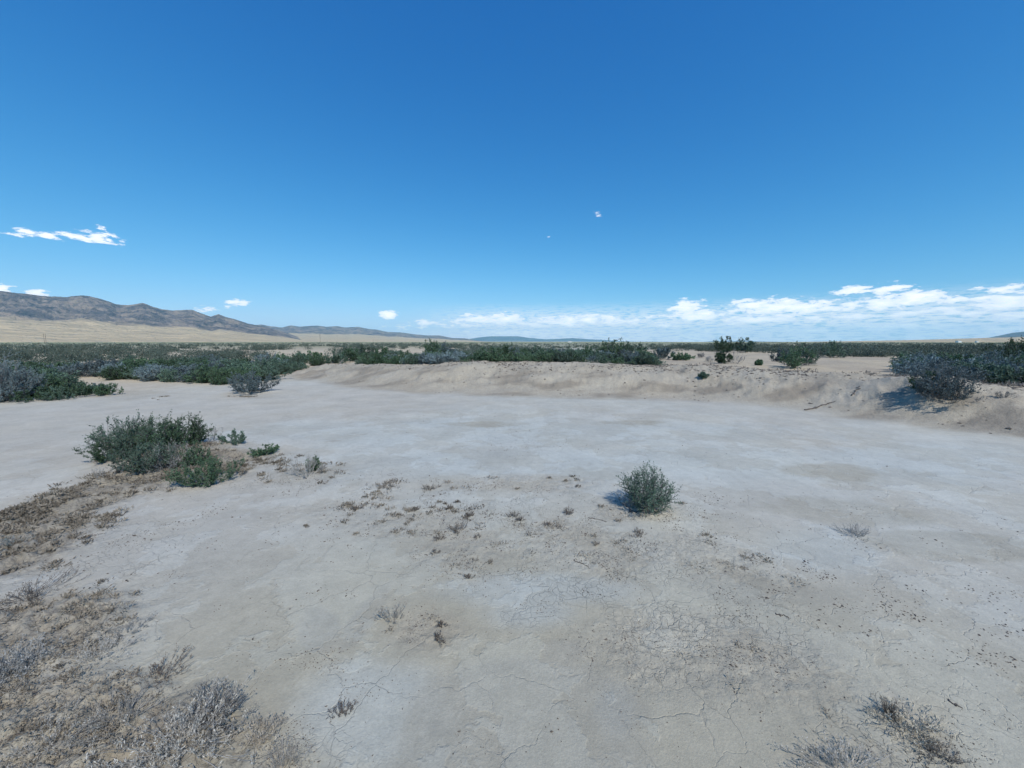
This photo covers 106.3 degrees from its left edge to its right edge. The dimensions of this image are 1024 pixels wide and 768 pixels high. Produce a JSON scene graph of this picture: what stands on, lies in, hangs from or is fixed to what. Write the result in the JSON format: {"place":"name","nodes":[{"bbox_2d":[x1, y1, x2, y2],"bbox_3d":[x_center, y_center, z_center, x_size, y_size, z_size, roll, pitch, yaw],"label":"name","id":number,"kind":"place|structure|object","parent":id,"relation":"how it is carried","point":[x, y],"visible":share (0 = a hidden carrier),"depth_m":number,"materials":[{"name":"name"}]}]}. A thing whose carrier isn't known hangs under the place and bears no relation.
{"place":"outdoors","nodes":[
{"label":"outdoors","id":0,"kind":"place"},
{"bbox_2d":[0,291,309,341],"bbox_3d":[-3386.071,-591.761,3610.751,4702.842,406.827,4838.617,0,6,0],"label":"mountain","id":1,"kind":"structure","parent":0,"point":[35,318],"depth_m":2660.88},
{"bbox_2d":[258,325,485,341],"bbox_3d":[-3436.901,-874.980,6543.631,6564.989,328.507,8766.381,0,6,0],"label":"mountain","id":2,"kind":"structure","parent":0,"point":[330,334],"depth_m":6137.97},
{"bbox_2d":[0,342,1023,767],"bbox_3d":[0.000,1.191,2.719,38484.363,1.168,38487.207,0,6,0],"label":"ground","id":3,"kind":"structure","parent":0,"point":[518,688],"depth_m":3.40,"materials":[{"name":"soil"}]},
{"bbox_2d":[0,349,47,402],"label":"shrub","id":4,"kind":"object","parent":3,"relation":"on","point":[15,382],"visible":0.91,"depth_m":12.80,"materials":[{"name":"grey plant"}]},
{"bbox_2d":[0,631,64,688],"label":"dead shrub","id":5,"kind":"object","parent":3,"relation":"on","point":[21,662],"visible":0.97,"depth_m":2.33,"materials":[{"name":"grey plant"}]},
{"bbox_2d":[8,386,58,402],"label":"shrub","id":6,"kind":"object","parent":3,"relation":"on","point":[37,396],"visible":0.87,"depth_m":12.78,"materials":[{"name":"green plant"}]},
{"bbox_2d":[10,360,58,372],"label":"shrub","id":7,"kind":"object","parent":3,"relation":"on","point":[36,364],"visible":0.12,"depth_m":18.77,"materials":[{"name":"green plant"}]},
{"bbox_2d":[10,369,71,397],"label":"shrub","id":8,"kind":"object","parent":3,"relation":"on","point":[55,382],"visible":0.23,"depth_m":14.37,"materials":[{"name":"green plant"}]},
{"bbox_2d":[0,563,93,615],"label":"dead shrub","id":9,"kind":"object","parent":3,"relation":"on","point":[28,597],"visible":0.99,"depth_m":3.02,"materials":[{"name":"brown plant"}]},
{"bbox_2d":[26,365,81,381],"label":"shrub","id":10,"kind":"object","parent":3,"relation":"on","point":[54,372],"visible":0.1,"depth_m":15.51,"materials":[{"name":"green plant"}]},
{"bbox_2d":[39,385,75,400],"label":"shrub","id":11,"kind":"object","parent":3,"relation":"on","point":[60,389],"visible":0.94,"depth_m":13.14,"materials":[{"name":"green plant"}]},
{"bbox_2d":[1,695,122,767],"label":"dead shrub","id":12,"kind":"object","parent":3,"relation":"on","point":[47,738],"visible":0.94,"depth_m":1.88,"materials":[{"name":"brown plant"}]},
{"bbox_2d":[47,374,86,393],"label":"shrub","id":13,"kind":"object","parent":3,"relation":"on","point":[71,381],"visible":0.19,"depth_m":15.14,"materials":[{"name":"green plant"}]},
{"bbox_2d":[57,361,86,375],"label":"shrub","id":14,"kind":"object","parent":3,"relation":"on","point":[65,369],"visible":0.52,"depth_m":20.43,"materials":[{"name":"grey plant"}]},
{"bbox_2d":[50,382,94,398],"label":"shrub","id":15,"kind":"object","parent":3,"relation":"on","point":[87,389],"visible":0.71,"depth_m":13.75,"materials":[{"name":"green plant"}]},
{"bbox_2d":[70,358,122,376],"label":"shrub","id":16,"kind":"object","parent":3,"relation":"on","point":[91,372],"visible":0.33,"depth_m":20.59,"materials":[{"name":"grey plant"}]},
{"bbox_2d":[40,627,162,684],"bbox_3d":[-2.636,1.706,2.402,0.501,0.132,0.484,1,6,10],"label":"dead shrub","id":17,"kind":"object","parent":3,"relation":"on","point":[100,649],"visible":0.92,"depth_m":2.44,"materials":[{"name":"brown plant"}]},
{"bbox_2d":[73,438,135,462],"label":"shrub","id":18,"kind":"object","parent":3,"relation":"on","point":[96,454],"visible":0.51,"depth_m":6.20,"materials":[{"name":"green plant"}]},
{"bbox_2d":[92,381,123,395],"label":"shrub","id":19,"kind":"object","parent":3,"relation":"on","point":[101,389],"visible":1,"depth_m":14.47,"materials":[{"name":"green plant"}]},
{"bbox_2d":[60,680,173,759],"bbox_3d":[-2.056,1.716,1.976,0.431,0.118,0.390,-1,6,-13],"label":"dead shrub","id":20,"kind":"object","parent":3,"relation":"on","point":[98,725],"visible":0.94,"depth_m":1.98,"materials":[{"name":"grey plant"}]},
{"bbox_2d":[94,361,142,379],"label":"shrub","id":21,"kind":"object","parent":3,"relation":"on","point":[109,373],"visible":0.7,"depth_m":19.37,"materials":[{"name":"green plant"}]},
{"bbox_2d":[79,409,167,455],"bbox_3d":[-6.561,0.840,6.484,1.142,0.772,0.957,0,6,0],"label":"shrub","id":22,"kind":"object","parent":3,"relation":"on","point":[102,437],"visible":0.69,"depth_m":6.33,"materials":[{"name":"green plant"}]},
{"bbox_2d":[93,610,157,642],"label":"dry tuft","id":23,"kind":"object","parent":3,"relation":"on","point":[117,634],"visible":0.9,"depth_m":2.64,"materials":[{"name":"brown plant"}]},
{"bbox_2d":[116,358,165,365],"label":"shrub","id":24,"kind":"object","parent":3,"relation":"on","point":[140,360],"visible":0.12,"depth_m":21.68,"materials":[{"name":"green plant"}]},
{"bbox_2d":[105,437,179,474],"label":"shrub","id":25,"kind":"object","parent":3,"relation":"on","point":[139,460],"visible":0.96,"depth_m":5.71,"materials":[{"name":"green plant"}]},
{"bbox_2d":[132,363,163,381],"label":"shrub","id":26,"kind":"object","parent":3,"relation":"on","point":[145,374],"visible":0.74,"depth_m":18.72,"materials":[{"name":"grey plant"}]},
{"bbox_2d":[110,409,190,451],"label":"shrub","id":27,"kind":"object","parent":3,"relation":"on","point":[174,434],"visible":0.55,"depth_m":6.65,"materials":[{"name":"green plant"}]},
{"bbox_2d":[117,643,194,690],"bbox_3d":[-2.117,1.729,2.302,0.326,0.108,0.407,2,7,20],"label":"dead shrub","id":28,"kind":"object","parent":3,"relation":"on","point":[169,667],"visible":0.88,"depth_m":2.32,"materials":[{"name":"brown plant"}]},
{"bbox_2d":[142,440,194,472],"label":"shrub","id":29,"kind":"object","parent":3,"relation":"on","point":[170,466],"visible":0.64,"depth_m":5.83,"materials":[{"name":"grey plant"}]},
{"bbox_2d":[83,665,255,767],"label":"dead shrub","id":30,"kind":"object","parent":3,"relation":"on","point":[194,726],"visible":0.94,"depth_m":1.88,"materials":[{"name":"grey plant"}]},
{"bbox_2d":[157,368,182,381],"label":"shrub","id":31,"kind":"object","parent":3,"relation":"on","point":[166,377],"visible":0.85,"depth_m":18.39,"materials":[{"name":"green plant"}]},
{"bbox_2d":[155,363,194,379],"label":"shrub","id":32,"kind":"object","parent":3,"relation":"on","point":[183,368],"visible":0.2,"depth_m":19.14,"materials":[{"name":"grey plant"}]},
{"bbox_2d":[163,411,216,444],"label":"shrub","id":33,"kind":"object","parent":3,"relation":"on","point":[196,433],"visible":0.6,"depth_m":7.20,"materials":[{"name":"green plant"}]},
{"bbox_2d":[170,439,210,467],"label":"shrub","id":34,"kind":"object","parent":3,"relation":"on","point":[194,452],"visible":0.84,"depth_m":6.07,"materials":[{"name":"green plant"}]},
{"bbox_2d":[162,455,244,486],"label":"shrub","id":35,"kind":"object","parent":3,"relation":"on","point":[211,474],"visible":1,"depth_m":5.32,"materials":[{"name":"green plant"}]},
{"bbox_2d":[181,363,227,382],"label":"shrub","id":36,"kind":"object","parent":3,"relation":"on","point":[200,375],"visible":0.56,"depth_m":18.20,"materials":[{"name":"green plant"}]},
{"bbox_2d":[162,674,258,753],"bbox_3d":[-1.562,1.702,2.017,0.511,0.152,0.320,3,7,26],"label":"dead shrub","id":37,"kind":"object","parent":3,"relation":"on","point":[210,710],"visible":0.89,"depth_m":2.02,"materials":[{"name":"grey plant"}]},
{"bbox_2d":[206,367,234,384],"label":"shrub","id":38,"kind":"object","parent":3,"relation":"on","point":[215,377],"visible":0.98,"depth_m":17.83,"materials":[{"name":"green plant"}]},
{"bbox_2d":[217,428,246,444],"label":"shrub","id":39,"kind":"object","parent":3,"relation":"on","point":[241,439],"visible":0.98,"depth_m":7.36,"materials":[{"name":"green plant"}]},
{"bbox_2d":[225,359,261,369],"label":"shrub","id":40,"kind":"object","parent":3,"relation":"on","point":[233,365],"visible":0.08,"depth_m":20.40,"materials":[{"name":"green plant"}]},
{"bbox_2d":[229,362,261,382],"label":"shrub","id":41,"kind":"object","parent":3,"relation":"on","point":[244,371],"visible":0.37,"depth_m":18.60,"materials":[{"name":"green plant"}]},
{"bbox_2d":[227,369,281,393],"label":"shrub","id":42,"kind":"object","parent":3,"relation":"on","point":[252,384],"visible":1,"depth_m":14.83,"materials":[{"name":"grey plant"}]},
{"bbox_2d":[221,711,292,759],"bbox_3d":[-1.291,1.766,1.968,0.303,0.111,0.216,2,7,19],"label":"dead shrub","id":43,"kind":"object","parent":3,"relation":"on","point":[258,720],"visible":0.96,"depth_m":1.96,"materials":[{"name":"grey plant"}]},
{"bbox_2d":[249,358,273,368],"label":"shrub","id":44,"kind":"object","parent":3,"relation":"on","point":[264,363],"visible":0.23,"depth_m":23.15,"materials":[{"name":"green plant"}]},
{"bbox_2d":[247,442,280,457],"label":"shrub","id":45,"kind":"object","parent":3,"relation":"on","point":[260,452],"visible":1,"depth_m":6.74,"materials":[{"name":"green plant"}]},
{"bbox_2d":[234,362,293,380],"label":"shrub","id":46,"kind":"object","parent":3,"relation":"on","point":[265,372],"visible":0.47,"depth_m":20.00,"materials":[{"name":"green plant"}]},
{"bbox_2d":[255,732,315,767],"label":"dry tuft","id":47,"kind":"object","parent":3,"relation":"on","point":[277,754],"visible":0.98,"depth_m":1.83,"materials":[{"name":"beige plant"}]},
{"bbox_2d":[285,361,309,371],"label":"shrub","id":48,"kind":"object","parent":3,"relation":"on","point":[294,367],"visible":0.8,"depth_m":23.62,"materials":[{"name":"green plant"}]},
{"bbox_2d":[282,453,326,476],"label":"dwarf shrub","id":49,"kind":"object","parent":3,"relation":"on","point":[307,470],"visible":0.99,"depth_m":5.77,"materials":[{"name":"grey plant"}]},
{"bbox_2d":[305,454,320,471],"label":"shrub","id":50,"kind":"object","parent":3,"relation":"on","point":[316,465],"visible":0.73,"depth_m":5.93,"materials":[{"name":"green plant"}]},
{"bbox_2d":[303,355,327,365],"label":"shrub","id":51,"kind":"object","parent":3,"relation":"on","point":[317,361],"visible":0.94,"depth_m":29.39,"materials":[{"name":"green plant"}]},
{"bbox_2d":[324,349,347,363],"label":"shrub","id":52,"kind":"object","parent":3,"relation":"on","point":[335,358],"visible":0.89,"depth_m":32.82,"materials":[{"name":"green plant"}]},
{"bbox_2d":[326,697,358,718],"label":"dry tuft","id":53,"kind":"object","parent":3,"relation":"on","point":[341,709],"visible":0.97,"depth_m":2.07,"materials":[{"name":"grey plant"}]},
{"bbox_2d":[341,345,364,360],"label":"shrub","id":54,"kind":"object","parent":3,"relation":"on","point":[350,352],"visible":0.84,"depth_m":35.02,"materials":[{"name":"green plant"}]},
{"bbox_2d":[355,343,375,358],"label":"shrub","id":55,"kind":"object","parent":3,"relation":"on","point":[362,350],"visible":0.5,"depth_m":38.89,"materials":[{"name":"green plant"}]},
{"bbox_2d":[357,352,387,364],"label":"shrub","id":56,"kind":"object","parent":3,"relation":"on","point":[375,359],"visible":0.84,"depth_m":21.93,"materials":[{"name":"green plant"}]},
{"bbox_2d":[363,478,399,492],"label":"dry tuft","id":57,"kind":"object","parent":3,"relation":"on","point":[384,484],"visible":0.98,"depth_m":5.29,"materials":[{"name":"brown plant"}]},
{"bbox_2d":[373,602,406,623],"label":"dry tuft","id":58,"kind":"object","parent":3,"relation":"on","point":[394,615],"visible":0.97,"depth_m":2.77,"materials":[{"name":"grey plant"}]},
{"bbox_2d":[381,355,401,363],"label":"shrub","id":59,"kind":"object","parent":3,"relation":"on","point":[395,359],"visible":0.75,"depth_m":21.62,"materials":[{"name":"green plant"}]},
{"bbox_2d":[399,352,419,364],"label":"shrub","id":60,"kind":"object","parent":3,"relation":"on","point":[411,359],"visible":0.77,"depth_m":20.95,"materials":[{"name":"green plant"}]},
{"bbox_2d":[422,338,442,352],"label":"shrub","id":61,"kind":"object","parent":3,"relation":"on","point":[434,345],"visible":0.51,"depth_m":47.55,"materials":[{"name":"green plant"}]},
{"bbox_2d":[422,352,460,363],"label":"shrub","id":62,"kind":"object","parent":3,"relation":"on","point":[436,359],"visible":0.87,"depth_m":19.65,"materials":[{"name":"grey plant"}]},
{"bbox_2d":[0,395,929,767],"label":"dead ground cover","id":63,"kind":"object","parent":3,"relation":"on","point":[46,503],"visible":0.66,"depth_m":3.58,"materials":[{"name":"brown plant"}]},
{"bbox_2d":[473,345,509,361],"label":"shrub","id":64,"kind":"object","parent":3,"relation":"on","point":[491,356],"visible":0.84,"depth_m":18.97,"materials":[{"name":"green plant"}]},
{"bbox_2d":[497,342,515,358],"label":"shrub","id":65,"kind":"object","parent":3,"relation":"on","point":[504,348],"visible":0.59,"depth_m":29.41,"materials":[{"name":"green plant"}]},
{"bbox_2d":[0,342,1023,364],"bbox_3d":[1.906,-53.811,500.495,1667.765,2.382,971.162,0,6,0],"label":"distant brush","id":66,"kind":"object","parent":3,"relation":"on","point":[57,352],"visible":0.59,"depth_m":53.76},
{"bbox_2d":[3,412,1023,767],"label":"plant litter","id":67,"kind":"object","parent":3,"relation":"on","point":[543,606],"visible":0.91,"depth_m":2.93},
{"bbox_2d":[510,351,532,361],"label":"shrub","id":68,"kind":"object","parent":3,"relation":"on","point":[520,356],"visible":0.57,"depth_m":19.30,"materials":[{"name":"green plant"}]},
{"bbox_2d":[526,348,552,361],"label":"shrub","id":69,"kind":"object","parent":3,"relation":"on","point":[542,356],"visible":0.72,"depth_m":18.82,"materials":[{"name":"green plant"}]},
{"bbox_2d":[548,349,582,361],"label":"shrub","id":70,"kind":"object","parent":3,"relation":"on","point":[565,357],"visible":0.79,"depth_m":18.57,"materials":[{"name":"green plant"}]},
{"bbox_2d":[597,338,621,353],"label":"shrub","id":71,"kind":"object","parent":3,"relation":"on","point":[604,347],"visible":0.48,"depth_m":29.66,"materials":[{"name":"green plant"}]},
{"bbox_2d":[628,350,658,364],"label":"shrub","id":72,"kind":"object","parent":3,"relation":"on","point":[647,359],"visible":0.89,"depth_m":18.12,"materials":[{"name":"green plant"}]},
{"bbox_2d":[615,461,682,515],"bbox_3d":[1.574,1.207,4.530,0.630,0.595,0.775,-3,7,-28],"label":"shrub","id":73,"kind":"object","parent":3,"relation":"on","point":[647,496],"visible":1,"depth_m":4.46,"materials":[{"name":"green plant"}]},
{"bbox_2d":[653,346,675,359],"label":"shrub","id":74,"kind":"object","parent":3,"relation":"on","point":[663,352],"visible":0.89,"depth_m":32.29,"materials":[{"name":"grey plant"}]},
{"bbox_2d":[323,360,1022,433],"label":"soil clods","id":75,"kind":"object","parent":3,"relation":"on","point":[779,371],"visible":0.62,"depth_m":15.61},
{"bbox_2d":[670,352,695,360],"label":"shrub","id":76,"kind":"object","parent":3,"relation":"on","point":[681,356],"visible":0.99,"depth_m":31.36,"materials":[{"name":"green plant"}]},
{"bbox_2d":[714,350,732,363],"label":"shrub","id":77,"kind":"object","parent":3,"relation":"on","point":[721,356],"visible":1,"depth_m":26.90,"materials":[{"name":"green plant"}]},
{"bbox_2d":[713,336,738,352],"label":"shrub","id":78,"kind":"object","parent":3,"relation":"on","point":[721,347],"visible":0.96,"depth_m":55.81,"materials":[{"name":"green plant"}]},
{"bbox_2d":[439,359,1023,385],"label":"dry weeds","id":79,"kind":"object","parent":3,"relation":"on","point":[1001,383],"visible":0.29,"depth_m":13.44,"materials":[{"name":"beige plant"}]},
{"bbox_2d":[733,337,755,351],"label":"shrub","id":80,"kind":"object","parent":3,"relation":"on","point":[748,345],"visible":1,"depth_m":53.96,"materials":[{"name":"green plant"}]},
{"bbox_2d":[769,346,790,361],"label":"shrub","id":81,"kind":"object","parent":3,"relation":"on","point":[779,354],"visible":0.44,"depth_m":28.89,"materials":[{"name":"green plant"}]},
{"bbox_2d":[777,341,815,368],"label":"shrub","id":82,"kind":"object","parent":3,"relation":"on","point":[794,360],"visible":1,"depth_m":22.07,"materials":[{"name":"green plant"}]},
{"bbox_2d":[798,342,821,365],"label":"shrub","id":83,"kind":"object","parent":3,"relation":"on","point":[807,356],"visible":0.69,"depth_m":24.57,"materials":[{"name":"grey plant"}]},
{"bbox_2d":[774,729,890,767],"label":"dead shrub","id":84,"kind":"object","parent":3,"relation":"on","point":[832,759],"visible":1,"depth_m":1.84,"materials":[{"name":"grey plant"}]},
{"bbox_2d":[817,340,853,357],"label":"shrub","id":85,"kind":"object","parent":3,"relation":"on","point":[832,351],"visible":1,"depth_m":35.51,"materials":[{"name":"green plant"}]},
{"bbox_2d":[834,520,882,541],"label":"dry tuft","id":86,"kind":"object","parent":3,"relation":"on","point":[855,530],"visible":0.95,"depth_m":3.99,"materials":[{"name":"grey plant"}]},
{"bbox_2d":[869,691,902,722],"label":"dry tuft","id":87,"kind":"object","parent":3,"relation":"on","point":[884,705],"visible":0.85,"depth_m":2.07,"materials":[{"name":"grey plant"}]},
{"bbox_2d":[891,363,935,375],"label":"shrub","id":88,"kind":"object","parent":3,"relation":"on","point":[912,367],"visible":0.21,"depth_m":14.25,"materials":[{"name":"grey plant"}]},
{"bbox_2d":[891,351,936,363],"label":"shrub","id":89,"kind":"object","parent":3,"relation":"on","point":[912,355],"visible":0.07,"depth_m":20.01,"materials":[{"name":"grey plant"}]},
{"bbox_2d":[865,696,963,754],"bbox_3d":[2.041,1.769,2.007,0.539,0.113,0.260,-2,6,-15],"label":"dead shrub","id":90,"kind":"object","parent":3,"relation":"on","point":[920,725],"visible":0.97,"depth_m":2.00,"materials":[{"name":"dark bark"},{"name":"brown leaves"}]},
{"bbox_2d":[887,354,956,370],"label":"shrub","id":91,"kind":"object","parent":3,"relation":"on","point":[914,359],"visible":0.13,"depth_m":16.18,"materials":[{"name":"grey plant"}]},
{"bbox_2d":[906,371,937,389],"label":"shrub","id":92,"kind":"object","parent":3,"relation":"on","point":[911,380],"visible":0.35,"depth_m":10.32,"materials":[{"name":"green plant"}]},
{"bbox_2d":[912,732,975,767],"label":"dead shrub","id":93,"kind":"object","parent":3,"relation":"on","point":[934,748],"visible":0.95,"depth_m":1.87,"materials":[{"name":"grey plant"}]},
{"bbox_2d":[908,356,981,369],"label":"shrub","id":94,"kind":"object","parent":3,"relation":"on","point":[942,359],"visible":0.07,"depth_m":14.74,"materials":[{"name":"grey plant"}]},
{"bbox_2d":[906,364,986,399],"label":"shrub","id":95,"kind":"object","parent":3,"relation":"on","point":[942,384],"visible":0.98,"depth_m":9.69,"materials":[{"name":"green plant"}]},
{"bbox_2d":[916,389,987,404],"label":"shrub","id":96,"kind":"object","parent":3,"relation":"on","point":[975,400],"visible":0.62,"depth_m":9.64,"materials":[{"name":"grey plant"}]},
{"bbox_2d":[911,362,996,382],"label":"shrub","id":97,"kind":"object","parent":3,"relation":"on","point":[983,374],"visible":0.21,"depth_m":12.48,"materials":[{"name":"grey plant"}]},
{"bbox_2d":[941,358,1005,381],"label":"shrub","id":98,"kind":"object","parent":3,"relation":"on","point":[967,364],"visible":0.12,"depth_m":13.41,"materials":[{"name":"grey plant"}]},
{"bbox_2d":[954,361,1023,385],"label":"shrub","id":99,"kind":"object","parent":3,"relation":"on","point":[998,374],"visible":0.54,"depth_m":12.41,"materials":[{"name":"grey plant"}]},
{"bbox_2d":[978,335,1023,357],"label":"shrub","id":100,"kind":"object","parent":3,"relation":"on","point":[1012,344],"visible":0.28,"depth_m":22.85,"materials":[{"name":"green plant"}]},
{"bbox_2d":[979,349,1023,365],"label":"shrub","id":101,"kind":"object","parent":3,"relation":"on","point":[995,356],"visible":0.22,"depth_m":15.70,"materials":[{"name":"grey plant"}]},
{"bbox_2d":[994,366,1023,386],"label":"shrub","id":102,"kind":"object","parent":3,"relation":"on","point":[1013,379],"visible":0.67,"depth_m":12.00,"materials":[{"name":"green plant"}]},
{"bbox_2d":[0,0,1023,341],"label":"sky","id":103,"kind":"structure","parent":0,"point":[631,170],"materials":[{"name":"blue"}]},
{"bbox_2d":[472,336,630,341],"bbox_3d":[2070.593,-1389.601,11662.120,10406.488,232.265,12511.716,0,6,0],"label":"mountain","id":104,"kind":"structure","parent":0,"point":[505,339],"depth_m":14348.57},
{"bbox_2d":[819,337,1023,341],"bbox_3d":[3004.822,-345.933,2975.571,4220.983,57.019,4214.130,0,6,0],"label":"slope","id":105,"kind":"structure","parent":0,"point":[1002,339],"depth_m":2197.74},
{"bbox_2d":[990,332,1023,337],"bbox_3d":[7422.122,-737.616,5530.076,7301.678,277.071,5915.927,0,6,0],"label":"mountain","id":106,"kind":"structure","parent":0,"point":[1017,334],"depth_m":5903.27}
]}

